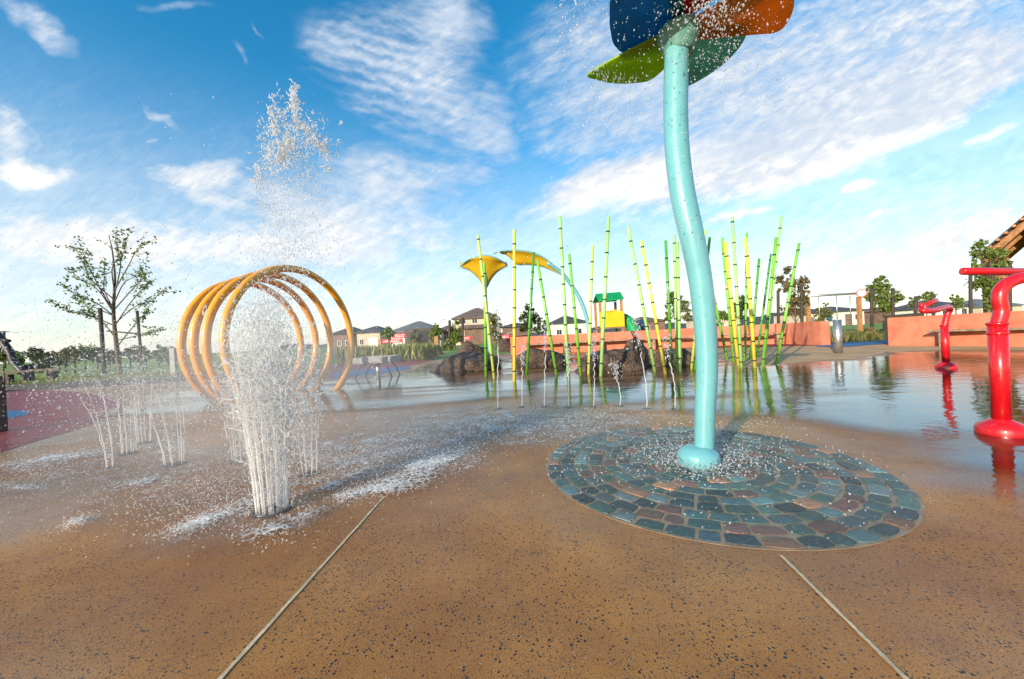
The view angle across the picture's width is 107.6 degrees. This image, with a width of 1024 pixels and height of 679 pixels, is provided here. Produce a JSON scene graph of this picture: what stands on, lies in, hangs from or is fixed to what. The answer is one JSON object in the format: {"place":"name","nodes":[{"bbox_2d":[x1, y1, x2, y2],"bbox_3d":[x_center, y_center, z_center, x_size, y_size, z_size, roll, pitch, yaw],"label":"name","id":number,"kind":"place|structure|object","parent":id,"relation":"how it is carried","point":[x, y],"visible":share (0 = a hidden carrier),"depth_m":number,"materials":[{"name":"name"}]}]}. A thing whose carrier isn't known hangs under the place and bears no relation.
{"place":"outdoors","nodes":[
{"label":"outdoors","id":0,"kind":"place"},
{"bbox_2d":[29,351,57,375],"bbox_3d":[-28.587,1.493,22.869,1.090,1.508,1.082,-3,0,0],"label":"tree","id":1,"kind":"object","parent":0,"point":[46,361],"visible":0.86,"depth_m":22.83,"materials":[{"name":"green plant"}]},
{"bbox_2d":[0,390,120,451],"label":"rubber surface","id":2,"kind":"object","parent":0,"point":[13,436],"visible":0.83,"depth_m":6.24,"materials":[{"name":"rubber"}]},
{"bbox_2d":[0,376,7,431],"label":"steel post","id":3,"kind":"object","parent":2,"relation":"on","point":[3,420],"visible":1,"depth_m":4.96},
{"bbox_2d":[6,373,250,390],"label":"concrete curb","id":4,"kind":"structure","parent":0,"point":[68,384],"depth_m":13.56,"materials":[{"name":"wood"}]},
{"bbox_2d":[6,363,322,384],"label":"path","id":5,"kind":"structure","parent":0,"point":[70,378],"depth_m":16.32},
{"bbox_2d":[333,327,361,350],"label":"house","id":6,"kind":"structure","parent":0,"point":[339,341],"depth_m":82.49,"materials":[{"name":"brown brick"}]},
{"bbox_2d":[286,355,438,378],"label":"red path","id":7,"kind":"structure","parent":0,"point":[354,367],"depth_m":15.41,"materials":[{"name":"rubber"}]},
{"bbox_2d":[330,367,410,376],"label":"blue path","id":8,"kind":"structure","parent":7,"relation":"on","point":[372,371],"depth_m":12.50,"materials":[{"name":"rubber"}]},
{"bbox_2d":[353,326,388,346],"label":"house","id":9,"kind":"structure","parent":0,"point":[374,333],"depth_m":76.49,"materials":[{"name":"paint"}]},
{"bbox_2d":[387,321,445,346],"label":"house","id":10,"kind":"structure","parent":0,"point":[423,329],"depth_m":73.99,"materials":[{"name":"grey tile"}]},
{"bbox_2d":[0,323,882,384],"bbox_3d":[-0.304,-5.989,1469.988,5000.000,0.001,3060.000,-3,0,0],"label":"ground","id":11,"kind":"structure","parent":0,"point":[877,326],"depth_m":34.78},
{"bbox_2d":[0,332,28,383],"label":"slide","id":12,"kind":"object","parent":11,"relation":"on","point":[4,341],"visible":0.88,"depth_m":16.01,"materials":[{"name":"metal"}]},
{"bbox_2d":[0,364,60,384],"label":"picnic table","id":13,"kind":"object","parent":11,"relation":"on","point":[11,377],"visible":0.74,"depth_m":15.93,"materials":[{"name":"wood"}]},
{"bbox_2d":[23,346,44,363],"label":"tree","id":14,"kind":"object","parent":11,"relation":"on","point":[32,357],"visible":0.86,"depth_m":31.34,"materials":[{"name":"green plant"}]},
{"bbox_2d":[59,345,87,372],"bbox_3d":[-29.164,1.317,25.027,1.277,1.896,1.080,-3,0,0],"label":"tree","id":15,"kind":"object","parent":11,"relation":"on","point":[75,354],"visible":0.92,"depth_m":24.86,"materials":[{"name":"green plant"}]},
{"bbox_2d":[98,308,106,375],"bbox_3d":[-18.747,0.162,17.157,0.186,3.213,0.150,-3,0,0],"label":"tree stake","id":16,"kind":"object","parent":11,"relation":"on","point":[101,334],"visible":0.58,"depth_m":17.11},
{"bbox_2d":[44,226,180,375],"bbox_3d":[-19.949,-1.854,18.045,8.244,7.368,2.848,-3,0,13],"label":"sapling","id":17,"kind":"object","parent":11,"relation":"on","point":[92,313],"visible":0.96,"depth_m":17.90,"materials":[{"name":"green plant"}]},
{"bbox_2d":[122,345,146,367],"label":"tree","id":18,"kind":"object","parent":11,"relation":"on","point":[132,351],"visible":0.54,"depth_m":29.78,"materials":[{"name":"green plant"}]},
{"bbox_2d":[135,311,143,374],"bbox_3d":[-16.875,0.188,17.009,0.213,2.977,0.110,-3,0,0],"label":"tree stake","id":19,"kind":"object","parent":11,"relation":"on","point":[138,331],"visible":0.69,"depth_m":16.97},
{"bbox_2d":[152,344,168,367],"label":"tree","id":20,"kind":"object","parent":11,"relation":"on","point":[163,351],"visible":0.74,"depth_m":28.25,"materials":[{"name":"green plant"}]},
{"bbox_2d":[169,348,177,375],"bbox_3d":[-14.233,0.957,15.759,0.220,1.180,0.120,-3,0,0],"label":"steel post","id":21,"kind":"object","parent":11,"relation":"on","point":[173,353],"visible":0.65,"depth_m":15.70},
{"bbox_2d":[331,342,436,364],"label":"reeds","id":22,"kind":"object","parent":11,"relation":"on","point":[414,351],"visible":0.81,"depth_m":18.41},
{"bbox_2d":[446,317,463,348],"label":"tree","id":23,"kind":"object","parent":11,"relation":"on","point":[453,338],"visible":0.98,"depth_m":39.60,"materials":[{"name":"green plant"}]},
{"bbox_2d":[483,262,487,376],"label":"bamboo pole","id":24,"kind":"object","parent":11,"relation":"on","point":[485,335],"visible":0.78,"depth_m":8.80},
{"bbox_2d":[477,235,495,378],"bbox_3d":[-0.575,-0.706,8.364,0.298,3.293,0.067,-3,0,26],"label":"bamboo pole","id":25,"kind":"object","parent":11,"relation":"on","point":[486,311],"visible":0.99,"depth_m":8.34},
{"bbox_2d":[489,313,501,349],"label":"tree","id":26,"kind":"object","parent":11,"relation":"on","point":[494,324],"visible":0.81,"depth_m":29.83,"materials":[{"name":"green plant"}]},
{"bbox_2d":[512,229,515,381],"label":"bamboo pole","id":27,"kind":"object","parent":11,"relation":"on","point":[514,305],"visible":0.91,"depth_m":7.62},
{"bbox_2d":[525,252,534,374],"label":"bamboo pole","id":28,"kind":"object","parent":11,"relation":"on","point":[530,313],"visible":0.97,"depth_m":8.77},
{"bbox_2d":[518,302,547,335],"bbox_3d":[1.622,-1.095,29.130,2.296,3.550,1.740,-3,0,0],"label":"tree","id":29,"kind":"object","parent":11,"relation":"on","point":[524,316],"visible":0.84,"depth_m":29.03,"materials":[{"name":"green plant"}]},
{"bbox_2d":[536,260,557,374],"bbox_3d":[0.796,-0.451,8.434,0.438,2.650,0.073,-3,0,-28],"label":"bamboo pole","id":30,"kind":"object","parent":11,"relation":"on","point":[547,318],"visible":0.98,"depth_m":8.41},
{"bbox_2d":[558,216,569,376],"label":"bamboo pole","id":31,"kind":"object","parent":11,"relation":"on","point":[563,290],"visible":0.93,"depth_m":7.87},
{"bbox_2d":[568,254,581,375],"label":"bamboo pole","id":32,"kind":"object","parent":11,"relation":"on","point":[575,315],"visible":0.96,"depth_m":7.97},
{"bbox_2d":[587,245,593,373],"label":"bamboo pole","id":33,"kind":"object","parent":11,"relation":"on","point":[590,310],"visible":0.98,"depth_m":8.19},
{"bbox_2d":[599,216,609,375],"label":"bamboo pole","id":34,"kind":"object","parent":11,"relation":"on","point":[604,297],"visible":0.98,"depth_m":7.61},
{"bbox_2d":[627,225,655,370],"bbox_3d":[2.778,-0.826,8.017,0.585,3.202,0.074,-3,0,-19],"label":"bamboo pole","id":35,"kind":"object","parent":11,"relation":"on","point":[641,300],"visible":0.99,"depth_m":7.99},
{"bbox_2d":[640,241,666,373],"bbox_3d":[2.853,-0.607,7.538,0.454,2.760,0.067,-3,0,-11],"label":"bamboo pole","id":36,"kind":"object","parent":11,"relation":"on","point":[653,308],"visible":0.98,"depth_m":7.52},
{"bbox_2d":[664,240,673,369],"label":"bamboo pole","id":37,"kind":"object","parent":11,"relation":"on","point":[668,301],"visible":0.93,"depth_m":7.97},
{"bbox_2d":[673,235,678,367],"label":"bamboo pole","id":38,"kind":"object","parent":11,"relation":"on","point":[675,304],"visible":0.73,"depth_m":8.54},
{"bbox_2d":[663,291,692,325],"bbox_3d":[11.495,-1.581,26.043,1.940,3.551,1.506,-3,0,0],"label":"tree","id":39,"kind":"object","parent":11,"relation":"on","point":[684,308],"visible":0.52,"depth_m":25.82,"materials":[{"name":"green plant"}]},
{"bbox_2d":[676,242,681,370],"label":"bamboo pole","id":40,"kind":"object","parent":11,"relation":"on","point":[678,309],"visible":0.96,"depth_m":7.82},
{"bbox_2d":[715,298,728,359],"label":"bamboo pole","id":41,"kind":"object","parent":11,"relation":"on","point":[722,335],"visible":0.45,"depth_m":10.22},
{"bbox_2d":[721,237,734,361],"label":"bamboo pole","id":42,"kind":"object","parent":11,"relation":"on","point":[728,309],"visible":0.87,"depth_m":9.40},
{"bbox_2d":[723,241,739,365],"bbox_3d":[4.909,-0.756,8.364,0.371,2.842,0.080,-3,0,-30],"label":"bamboo pole","id":43,"kind":"object","parent":11,"relation":"on","point":[735,338],"visible":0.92,"depth_m":8.34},
{"bbox_2d":[731,217,742,366],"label":"bamboo pole","id":44,"kind":"object","parent":11,"relation":"on","point":[737,297],"visible":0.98,"depth_m":8.08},
{"bbox_2d":[730,294,748,324],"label":"tree","id":45,"kind":"object","parent":11,"relation":"on","point":[742,304],"visible":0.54,"depth_m":30.75,"materials":[{"name":"green plant"}]},
{"bbox_2d":[744,232,747,359],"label":"bamboo pole","id":46,"kind":"object","parent":11,"relation":"on","point":[745,328],"visible":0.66,"depth_m":9.79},
{"bbox_2d":[744,238,756,367],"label":"bamboo pole","id":47,"kind":"object","parent":11,"relation":"on","point":[753,346],"visible":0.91,"depth_m":7.73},
{"bbox_2d":[749,258,759,358],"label":"bamboo pole","id":48,"kind":"object","parent":11,"relation":"on","point":[755,297],"visible":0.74,"depth_m":9.93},
{"bbox_2d":[756,254,771,357],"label":"bamboo pole","id":49,"kind":"object","parent":11,"relation":"on","point":[763,309],"visible":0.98,"depth_m":10.41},
{"bbox_2d":[761,237,777,365],"bbox_3d":[5.650,-0.795,8.236,0.433,2.848,0.073,-3,0,23],"label":"bamboo pole","id":50,"kind":"object","parent":11,"relation":"on","point":[769,303],"visible":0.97,"depth_m":8.21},
{"bbox_2d":[765,216,782,357],"bbox_3d":[6.254,-1.188,9.007,0.777,3.566,0.070,-3,0,-11],"label":"bamboo pole","id":51,"kind":"object","parent":11,"relation":"on","point":[779,231],"visible":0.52,"depth_m":9.01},
{"bbox_2d":[775,243,800,363],"bbox_3d":[6.179,-0.773,8.410,0.719,2.752,0.066,-3,0,-1],"label":"bamboo pole","id":52,"kind":"object","parent":11,"relation":"on","point":[787,306],"visible":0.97,"depth_m":8.39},
{"bbox_2d":[775,266,810,323],"bbox_3d":[14.971,-1.951,19.974,1.925,3.999,1.400,-3,0,21],"label":"tree","id":53,"kind":"object","parent":11,"relation":"on","point":[801,300],"visible":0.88,"depth_m":19.91,"materials":[{"name":"green plant"}]},
{"bbox_2d":[771,308,815,323],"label":"house","id":54,"kind":"structure","parent":11,"relation":"on","point":[790,319],"depth_m":88.80,"materials":[{"name":"paint"}]},
{"bbox_2d":[812,302,834,321],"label":"tree","id":55,"kind":"object","parent":11,"relation":"on","point":[827,313],"visible":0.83,"depth_m":45.90,"materials":[{"name":"green plant"}]},
{"bbox_2d":[805,289,867,330],"bbox_3d":[25.932,-2.243,29.836,4.712,3.375,0.777,-3,0,0],"label":"swing set","id":56,"kind":"object","parent":11,"relation":"on","point":[860,293],"visible":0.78,"depth_m":29.91,"materials":[{"name":"metal"}]},
{"bbox_2d":[811,306,868,325],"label":"house","id":57,"kind":"structure","parent":11,"relation":"on","point":[844,314],"depth_m":78.50,"materials":[{"name":"paint"}]},
{"bbox_2d":[830,330,885,342],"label":"garden grass","id":58,"kind":"structure","parent":11,"relation":"on","point":[860,336],"depth_m":15.34,"materials":[{"name":"green plant"}]},
{"bbox_2d":[863,275,906,327],"bbox_3d":[18.893,-1.722,18.966,1.948,3.163,1.219,-3,0,15],"label":"tree","id":59,"kind":"object","parent":11,"relation":"on","point":[882,298],"visible":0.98,"depth_m":18.88,"materials":[{"name":"green plant"}]},
{"bbox_2d":[882,313,923,339],"bbox_3d":[16.971,-0.582,16.201,1.705,1.092,0.200,-3,0,0],"label":"timber rail","id":60,"kind":"object","parent":11,"relation":"on","point":[885,327],"visible":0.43,"depth_m":16.10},
{"bbox_2d":[914,291,937,315],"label":"tree","id":61,"kind":"object","parent":11,"relation":"on","point":[930,295],"visible":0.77,"depth_m":35.69,"materials":[{"name":"green plant"}]},
{"bbox_2d":[949,294,964,313],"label":"tree","id":62,"kind":"object","parent":11,"relation":"on","point":[957,302],"visible":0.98,"depth_m":51.77,"materials":[{"name":"green plant"}]},
{"bbox_2d":[965,238,1013,312],"bbox_3d":[19.997,-2.226,15.739,2.369,4.080,0.993,-3,0,0],"label":"tree","id":63,"kind":"object","parent":11,"relation":"on","point":[987,283],"visible":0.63,"depth_m":15.64,"materials":[{"name":"green plant"}]},
{"bbox_2d":[979,215,1023,312],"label":"shelter","id":64,"kind":"object","parent":11,"relation":"on","point":[1011,238],"visible":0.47,"depth_m":16.51,"materials":[{"name":"wood"}]},
{"bbox_2d":[451,308,502,344],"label":"house","id":65,"kind":"structure","parent":0,"point":[474,323],"depth_m":72.11,"materials":[{"name":"brown tile"}]},
{"bbox_2d":[0,344,1023,678],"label":"splash pad","id":66,"kind":"object","parent":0,"point":[502,560],"visible":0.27,"depth_m":1.51,"materials":[{"name":"concrete"}]},
{"bbox_2d":[176,280,303,401],"bbox_3d":[-5.258,0.013,7.535,0.210,2.426,2.609,-3,0,16],"label":"spray hoop","id":67,"kind":"object","parent":66,"relation":"on","point":[196,301],"visible":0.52,"depth_m":6.51,"materials":[{"name":"orange paint"}]},
{"bbox_2d":[188,277,318,402],"bbox_3d":[-4.866,-0.023,7.374,0.210,2.465,2.678,-3,0,17],"label":"spray hoop","id":68,"kind":"object","parent":66,"relation":"on","point":[194,331],"visible":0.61,"depth_m":6.36,"materials":[{"name":"orange paint"}]},
{"bbox_2d":[201,271,333,403],"bbox_3d":[-4.499,-0.057,7.224,0.210,2.501,2.742,-3,0,17],"label":"spray hoop","id":69,"kind":"object","parent":66,"relation":"on","point":[208,322],"visible":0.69,"depth_m":6.29,"materials":[{"name":"orange paint"}]},
{"bbox_2d":[218,265,353,404],"bbox_3d":[-3.993,-0.105,7.017,0.210,2.551,2.832,-3,0,18],"label":"spray hoop","id":70,"kind":"object","parent":66,"relation":"on","point":[331,290],"visible":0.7,"depth_m":6.57,"materials":[{"name":"orange paint"}]},
{"bbox_2d":[218,497,383,678],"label":"joint line","id":71,"kind":"object","parent":66,"relation":"on","point":[233,663],"visible":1,"depth_m":1.31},
{"bbox_2d":[429,351,500,371],"bbox_3d":[-1.393,0.664,11.080,2.195,0.610,1.375,-3,0,0],"label":"boulder","id":72,"kind":"object","parent":66,"relation":"on","point":[459,362],"visible":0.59,"depth_m":10.66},
{"bbox_2d":[456,341,483,353],"bbox_3d":[-1.522,0.506,14.163,1.238,0.910,0.681,-3,0,0],"label":"boulder","id":73,"kind":"object","parent":66,"relation":"on","point":[468,346],"visible":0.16,"depth_m":14.08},
{"bbox_2d":[516,348,565,366],"bbox_3d":[0.859,0.545,11.335,1.594,0.617,0.976,-3,0,0],"label":"boulder","id":74,"kind":"object","parent":66,"relation":"on","point":[539,357],"visible":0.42,"depth_m":11.00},
{"bbox_2d":[573,348,646,372],"bbox_3d":[2.319,0.504,8.934,1.799,0.575,1.115,-3,0,0],"label":"boulder","id":75,"kind":"object","parent":66,"relation":"on","point":[630,360],"visible":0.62,"depth_m":8.58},
{"bbox_2d":[624,337,649,360],"bbox_3d":[3.651,0.315,11.163,0.883,0.797,0.610,-3,0,0],"label":"boulder","id":76,"kind":"object","parent":66,"relation":"on","point":[642,352],"visible":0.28,"depth_m":10.96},
{"bbox_2d":[645,348,694,366],"bbox_3d":[3.917,0.454,9.245,1.190,0.510,0.705,-3,0,0],"label":"boulder","id":77,"kind":"object","parent":66,"relation":"on","point":[686,357],"visible":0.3,"depth_m":9.05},
{"bbox_2d":[510,321,830,354],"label":"garden wall","id":78,"kind":"structure","parent":66,"relation":"on","point":[810,333],"depth_m":18.24,"materials":[{"name":"concrete"}]},
{"bbox_2d":[546,427,924,550],"bbox_3d":[1.239,0.826,2.490,2.024,0.020,2.024,-3,0,0],"label":"paving circle","id":79,"kind":"object","parent":66,"relation":"on","point":[882,501],"visible":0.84,"depth_m":2.02,"materials":[{"name":"stone"}]},
{"bbox_2d":[587,0,793,470],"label":"flower sprinkler","id":80,"kind":"object","parent":79,"relation":"on","point":[683,198],"visible":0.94,"depth_m":2.42,"materials":[{"name":"teal paint"}]},
{"bbox_2d":[452,0,844,424],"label":"falling water","id":81,"kind":"structure","parent":80,"relation":"attached to","point":[707,24],"depth_m":2.27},
{"bbox_2d":[545,421,930,538],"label":"water splashes","id":82,"kind":"object","parent":79,"relation":"on","point":[723,459],"visible":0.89,"depth_m":2.41,"materials":[{"name":"liquid"}]},
{"bbox_2d":[780,555,908,678],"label":"joint line","id":83,"kind":"object","parent":66,"relation":"on","point":[879,652],"visible":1,"depth_m":1.11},
{"bbox_2d":[887,311,1023,346],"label":"garden wall","id":84,"kind":"structure","parent":66,"relation":"on","point":[908,331],"depth_m":10.96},
{"bbox_2d":[0,0,1023,363],"label":"sky","id":85,"kind":"structure","parent":0,"point":[918,109],"materials":[{"name":"blue"}]},
{"bbox_2d":[501,323,532,340],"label":"house","id":86,"kind":"structure","parent":0,"point":[507,329],"depth_m":95.49,"materials":[{"name":"brown brick"}]},
{"bbox_2d":[272,313,776,349],"bbox_3d":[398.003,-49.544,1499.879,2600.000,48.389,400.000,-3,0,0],"label":"hills","id":87,"kind":"structure","parent":0,"point":[757,320],"depth_m":1374.64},
{"bbox_2d":[105,352,1023,418],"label":"water","id":88,"kind":"structure","parent":0,"point":[914,372],"depth_m":6.68,"materials":[{"name":"liquid"}]},
{"bbox_2d":[80,365,121,468],"bbox_3d":[-3.371,0.632,3.062,0.251,0.851,0.204,-3,0,13],"label":"ground fountain","id":89,"kind":"object","parent":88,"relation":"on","point":[108,456],"visible":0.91,"depth_m":3.07,"materials":[{"name":"liquid"}]},
{"bbox_2d":[107,362,142,455],"bbox_3d":[-3.612,0.640,3.509,0.245,0.854,0.249,-3,0,0],"label":"ground fountain","id":90,"kind":"object","parent":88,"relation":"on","point":[127,453],"visible":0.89,"depth_m":3.50,"materials":[{"name":"liquid"}]},
{"bbox_2d":[127,352,157,444],"bbox_3d":[-3.851,0.601,3.905,0.255,0.952,0.256,-3,0,0],"label":"ground fountain","id":91,"kind":"object","parent":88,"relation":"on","point":[143,442],"visible":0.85,"depth_m":3.90,"materials":[{"name":"liquid"}]},
{"bbox_2d":[128,354,190,467],"bbox_3d":[-2.862,0.579,3.071,0.360,0.905,0.349,-3,0,-37],"label":"ground fountain","id":92,"kind":"object","parent":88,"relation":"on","point":[168,465],"visible":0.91,"depth_m":3.07,"materials":[{"name":"liquid"}]},
{"bbox_2d":[0,72,469,497],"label":"water spray","id":93,"kind":"object","parent":88,"relation":"on","point":[82,374],"visible":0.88,"depth_m":2.42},
{"bbox_2d":[214,340,255,463],"bbox_3d":[-2.264,0.500,3.090,0.314,1.002,0.306,-3,0,-29],"label":"ground fountain","id":94,"kind":"object","parent":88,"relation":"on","point":[232,461],"visible":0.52,"depth_m":3.06,"materials":[{"name":"liquid"}]},
{"bbox_2d":[150,78,373,518],"bbox_3d":[-1.364,-0.276,2.157,1.902,2.469,0.917,-3,0,34],"label":"tall fountain","id":95,"kind":"object","parent":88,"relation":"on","point":[260,361],"visible":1,"depth_m":2.06,"materials":[{"name":"liquid"}]},
{"bbox_2d":[287,348,327,476],"bbox_3d":[-1.436,0.509,2.665,0.292,0.903,0.283,-3,0,36],"label":"ground fountain","id":96,"kind":"object","parent":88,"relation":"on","point":[313,472],"visible":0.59,"depth_m":2.68,"materials":[{"name":"liquid"}]},
{"bbox_2d":[0,404,736,542],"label":"foam","id":97,"kind":"object","parent":88,"relation":"on","point":[419,464],"visible":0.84,"depth_m":2.94,"materials":[{"name":"liquid"}]},
{"bbox_2d":[352,355,400,378],"bbox_3d":[-3.734,0.759,10.436,1.056,0.581,0.940,-3,0,0],"label":"water table","id":98,"kind":"object","parent":88,"relation":"on","point":[379,360],"visible":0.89,"depth_m":10.07,"materials":[{"name":"metal"}]},
{"bbox_2d":[460,255,507,354],"bbox_3d":[-0.995,-1.145,14.254,1.845,4.055,0.549,-3,0,0],"label":"leaf canopy","id":99,"kind":"object","parent":88,"relation":"on","point":[494,265],"visible":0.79,"depth_m":14.29,"materials":[{"name":"yellow paint"}]},
{"bbox_2d":[493,249,592,353],"bbox_3d":[1.191,-1.360,14.334,3.655,4.266,0.410,-3,0,0],"label":"leaf canopy","id":100,"kind":"object","parent":88,"relation":"on","point":[521,257],"visible":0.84,"depth_m":14.37,"materials":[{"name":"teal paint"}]},
{"bbox_2d":[918,298,957,368],"bbox_3d":[6.938,-0.086,6.141,1.045,1.212,0.266,-3,0,-26],"label":"water cannon","id":101,"kind":"object","parent":88,"relation":"on","point":[945,363],"visible":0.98,"depth_m":6.27,"materials":[{"name":"red paint"}]},
{"bbox_2d":[959,267,1023,440],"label":"water cannon","id":102,"kind":"object","parent":88,"relation":"on","point":[1000,423],"visible":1,"depth_m":2.72,"materials":[{"name":"red paint"}]},
{"bbox_2d":[544,316,586,334],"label":"house","id":103,"kind":"structure","parent":0,"point":[557,328],"depth_m":80.49,"materials":[{"name":"paint"}]},
{"bbox_2d":[593,292,644,332],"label":"play tower","id":104,"kind":"structure","parent":0,"point":[615,319],"depth_m":26.16,"materials":[{"name":"yellow plastic"}]},
{"bbox_2d":[624,317,666,330],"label":"house","id":105,"kind":"structure","parent":0,"point":[651,323],"depth_m":92.50,"materials":[{"name":"paint"}]},
{"bbox_2d":[718,342,887,346],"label":"rubber path","id":106,"kind":"structure","parent":0,"point":[777,345],"depth_m":15.98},
{"bbox_2d":[650,333,785,348],"bbox_3d":[9.298,0.085,17.367,5.588,0.524,0.482,-3,0,20],"label":"wall bench","id":107,"kind":"object","parent":106,"relation":"on","point":[777,336],"depth_m":16.74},
{"bbox_2d":[816,340,887,346],"bbox_3d":[13.363,0.140,14.574,5.127,0.001,1.792,-3,0,-33],"label":"blue circle","id":108,"kind":"object","parent":106,"relation":"on","point":[855,343],"visible":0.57,"depth_m":14.16,"materials":[{"name":"rubber"}]},
{"bbox_2d":[686,344,1023,366],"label":"paving","id":109,"kind":"structure","parent":0,"point":[793,354],"depth_m":10.62,"materials":[{"name":"beige concrete"}]},
{"bbox_2d":[829,317,842,352],"bbox_3d":[9.126,-0.126,10.535,0.208,1.030,0.248,-3,0,0],"label":"bollard","id":110,"kind":"object","parent":109,"relation":"on","point":[837,336],"visible":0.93,"depth_m":10.44,"materials":[{"name":"metal"}]},
{"bbox_2d":[927,328,1023,346],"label":"wall bench","id":111,"kind":"object","parent":109,"relation":"on","point":[950,330],"depth_m":10.50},
{"bbox_2d":[864,307,890,323],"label":"house","id":112,"kind":"structure","parent":0,"point":[878,317],"depth_m":85.82,"materials":[{"name":"brown brick"}]},
{"bbox_2d":[895,300,977,315],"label":"house","id":113,"kind":"structure","parent":0,"point":[904,309],"depth_m":76.20,"materials":[{"name":"paint"}]},
{"bbox_2d":[964,299,1023,312],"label":"house","id":114,"kind":"structure","parent":0,"point":[979,307],"depth_m":88.96,"materials":[{"name":"grey tile"}]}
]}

